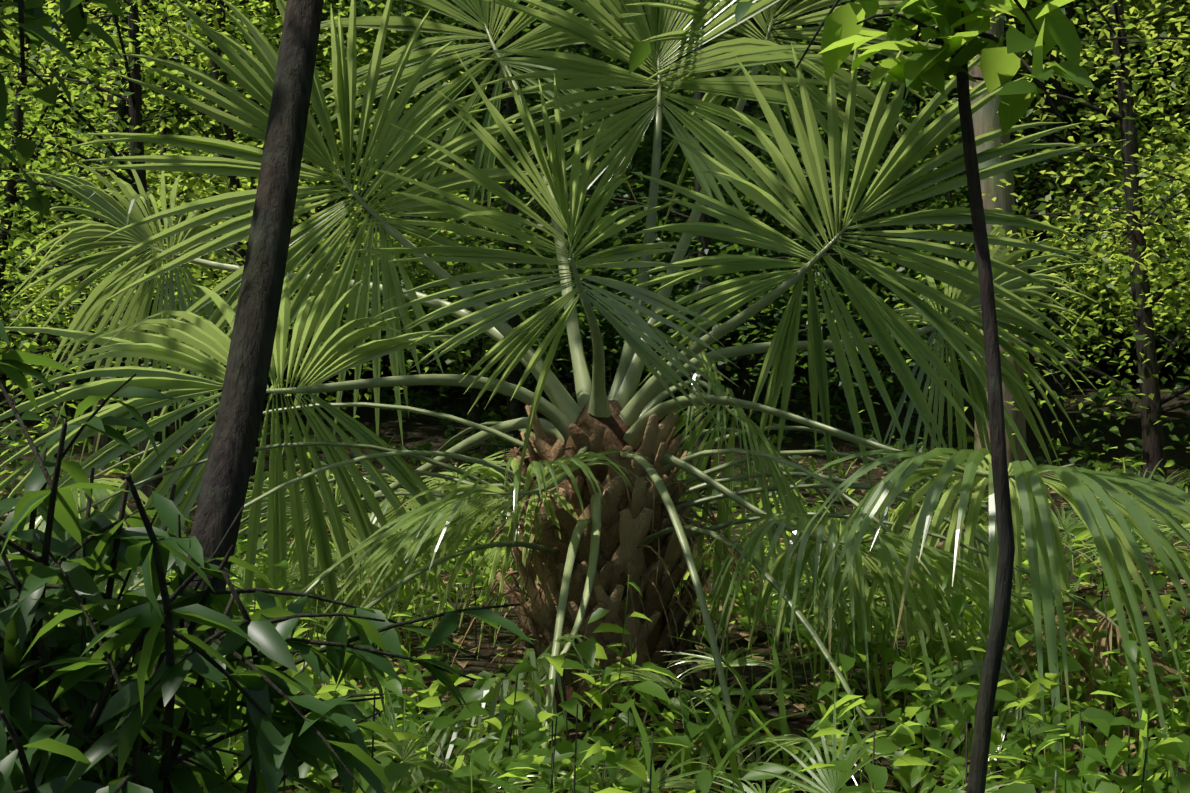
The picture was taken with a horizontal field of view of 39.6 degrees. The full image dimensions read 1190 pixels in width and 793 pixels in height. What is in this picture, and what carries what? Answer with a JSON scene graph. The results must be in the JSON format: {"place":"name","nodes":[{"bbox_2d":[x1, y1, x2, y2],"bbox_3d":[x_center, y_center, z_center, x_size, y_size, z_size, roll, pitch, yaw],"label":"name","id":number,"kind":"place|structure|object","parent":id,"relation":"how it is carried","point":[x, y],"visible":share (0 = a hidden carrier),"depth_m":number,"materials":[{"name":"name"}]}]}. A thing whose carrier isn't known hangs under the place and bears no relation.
{"place":"outdoors","nodes":[
{"label":"outdoors","id":0,"kind":"place"},
{"bbox_2d":[0,324,1189,792],"bbox_3d":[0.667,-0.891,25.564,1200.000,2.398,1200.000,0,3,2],"label":"ground","id":1,"kind":"structure","parent":0,"point":[422,428],"depth_m":15.14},
{"bbox_2d":[0,321,533,792],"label":"shrub","id":2,"kind":"object","parent":1,"relation":"on","point":[76,715],"visible":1,"depth_m":2.13,"materials":[{"name":"green plant"}]},
{"bbox_2d":[0,0,1115,792],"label":"trees","id":3,"kind":"object","parent":1,"relation":"on","point":[960,24],"visible":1,"depth_m":3.05,"materials":[{"name":"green plant"}]},
{"bbox_2d":[0,0,1189,792],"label":"sabal palm","id":4,"kind":"object","parent":1,"relation":"on","point":[598,492],"visible":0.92,"depth_m":5.35,"materials":[{"name":"green plant"}]},
{"bbox_2d":[0,0,1189,507],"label":"forest trees","id":5,"kind":"object","parent":1,"relation":"on","point":[1122,206],"visible":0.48,"depth_m":15.08,"materials":[{"name":"green plant"}]},
{"bbox_2d":[0,356,1189,792],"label":"ground cover plants","id":6,"kind":"object","parent":1,"relation":"on","point":[832,732],"visible":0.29,"depth_m":4.41,"materials":[{"name":"green plant"}]}
]}

